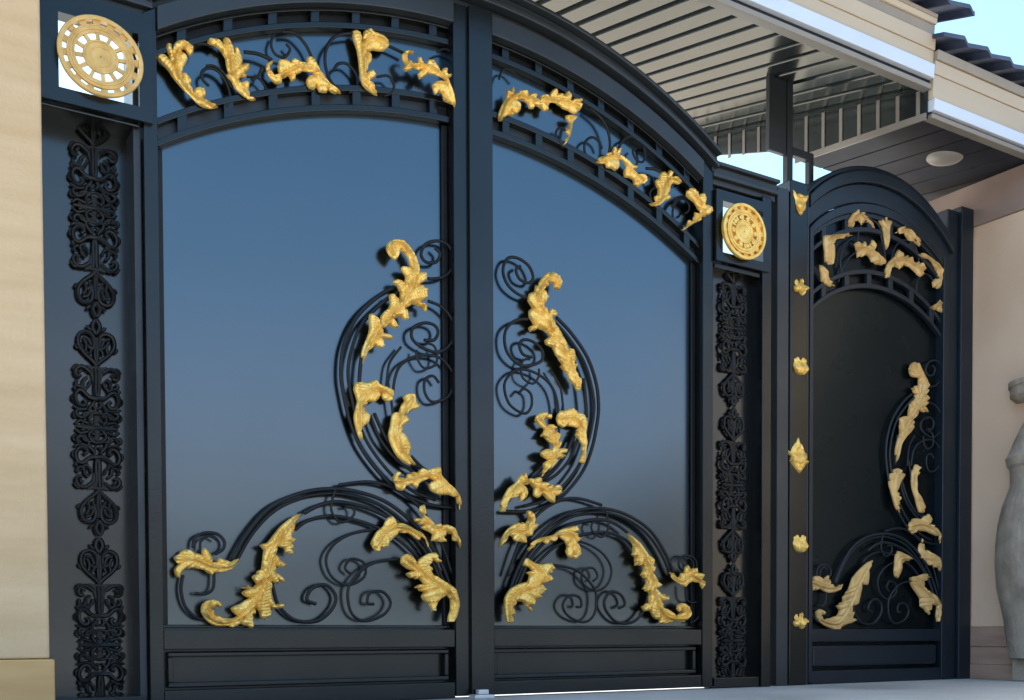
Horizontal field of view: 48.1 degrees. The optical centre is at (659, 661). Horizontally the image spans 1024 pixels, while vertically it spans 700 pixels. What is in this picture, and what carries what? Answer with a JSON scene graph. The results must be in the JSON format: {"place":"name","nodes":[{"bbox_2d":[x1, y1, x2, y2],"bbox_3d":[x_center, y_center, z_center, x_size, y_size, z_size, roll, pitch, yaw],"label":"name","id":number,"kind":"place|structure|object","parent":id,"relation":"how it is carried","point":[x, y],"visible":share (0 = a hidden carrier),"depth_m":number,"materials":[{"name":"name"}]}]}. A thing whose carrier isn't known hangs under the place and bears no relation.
{"place":"outdoors","nodes":[
{"label":"outdoors","id":0,"kind":"place"},
{"bbox_2d":[58,0,1023,253],"label":"sky","id":1,"kind":"structure","parent":0,"point":[998,25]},
{"bbox_2d":[414,679,1023,699],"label":"pavement","id":2,"kind":"structure","parent":0,"point":[962,689],"depth_m":5.34,"materials":[{"name":"concrete"}]},
{"bbox_2d":[0,0,54,699],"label":"plaster wall","id":3,"kind":"structure","parent":2,"relation":"on","point":[27,668],"depth_m":3.89,"materials":[{"name":"paint"}]},
{"bbox_2d":[40,0,152,699],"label":"side panel","id":4,"kind":"object","parent":2,"relation":"on","point":[85,136],"visible":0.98,"depth_m":4.18,"materials":[{"name":"black paint"}]},
{"bbox_2d":[96,0,779,699],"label":"arched portal","id":5,"kind":"object","parent":2,"relation":"on","point":[606,60],"visible":0.52,"depth_m":5.32,"materials":[{"name":"black paint"}]},
{"bbox_2d":[140,0,469,699],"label":"gate leaf","id":6,"kind":"object","parent":5,"relation":"attached to","point":[304,185],"visible":1,"depth_m":4.58,"materials":[{"name":"black paint"}]},
{"bbox_2d":[467,5,712,694],"bbox_3d":[-0.306,-1.353,5.358,1.357,2.986,0.155,-1,2,-36],"label":"gate leaf","id":7,"kind":"object","parent":5,"relation":"attached to","point":[590,269],"visible":1,"depth_m":5.33,"materials":[{"name":"black paint"}]},
{"bbox_2d":[711,187,769,687],"bbox_3d":[0.393,-1.143,5.850,0.364,2.552,0.174,-1,2,-36],"label":"side panel","id":8,"kind":"object","parent":5,"relation":"attached to","point":[741,227],"visible":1,"depth_m":5.86,"materials":[{"name":"black paint"}]},
{"bbox_2d":[469,689,494,698],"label":"gate stop","id":9,"kind":"object","parent":2,"relation":"on","point":[482,694],"visible":1,"depth_m":4.92,"materials":[{"name":"metal"}]},
{"bbox_2d":[770,179,808,685],"bbox_3d":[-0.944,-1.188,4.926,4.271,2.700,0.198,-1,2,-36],"label":"gate post","id":10,"kind":"object","parent":2,"relation":"on","point":[789,621],"visible":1,"depth_m":6.05,"materials":[{"name":"black metal"}]},
{"bbox_2d":[766,75,813,183],"bbox_3d":[0.716,-2.849,6.226,0.326,0.667,0.040,-1,2,-36],"label":"steel frame","id":11,"kind":"object","parent":10,"relation":"attached to","point":[779,117],"visible":0.76,"depth_m":6.18,"materials":[{"name":"black metal"}]},
{"bbox_2d":[808,166,973,678],"bbox_3d":[1.319,-1.347,6.590,1.352,2.925,0.160,-1,2,-36],"label":"arched portal","id":12,"kind":"object","parent":2,"relation":"on","point":[949,233],"visible":0.72,"depth_m":6.85,"materials":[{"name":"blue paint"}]},
{"bbox_2d":[807,203,949,683],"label":"pedestrian gate","id":13,"kind":"structure","parent":12,"relation":"attached to","point":[878,399],"depth_m":6.52,"materials":[{"name":"black metal"}]},
{"bbox_2d":[928,164,1023,680],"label":"rendered wall","id":14,"kind":"structure","parent":2,"relation":"on","point":[995,203],"depth_m":6.82,"materials":[{"name":"beige paint"}]},
{"bbox_2d":[710,32,1023,201],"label":"roof canopy","id":15,"kind":"object","parent":14,"relation":"on","point":[959,125],"visible":0.67,"depth_m":6.37,"materials":[{"name":"grey metal"}]},
{"bbox_2d":[532,0,974,135],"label":"roof canopy","id":16,"kind":"object","parent":15,"relation":"attached to","point":[708,66],"visible":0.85,"depth_m":5.81,"materials":[{"name":"grey metal"}]},
{"bbox_2d":[994,377,1023,680],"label":"statue","id":17,"kind":"object","parent":2,"relation":"on","point":[1009,561],"visible":0.98,"depth_m":6.50,"materials":[{"name":"grey stone"}]}
]}

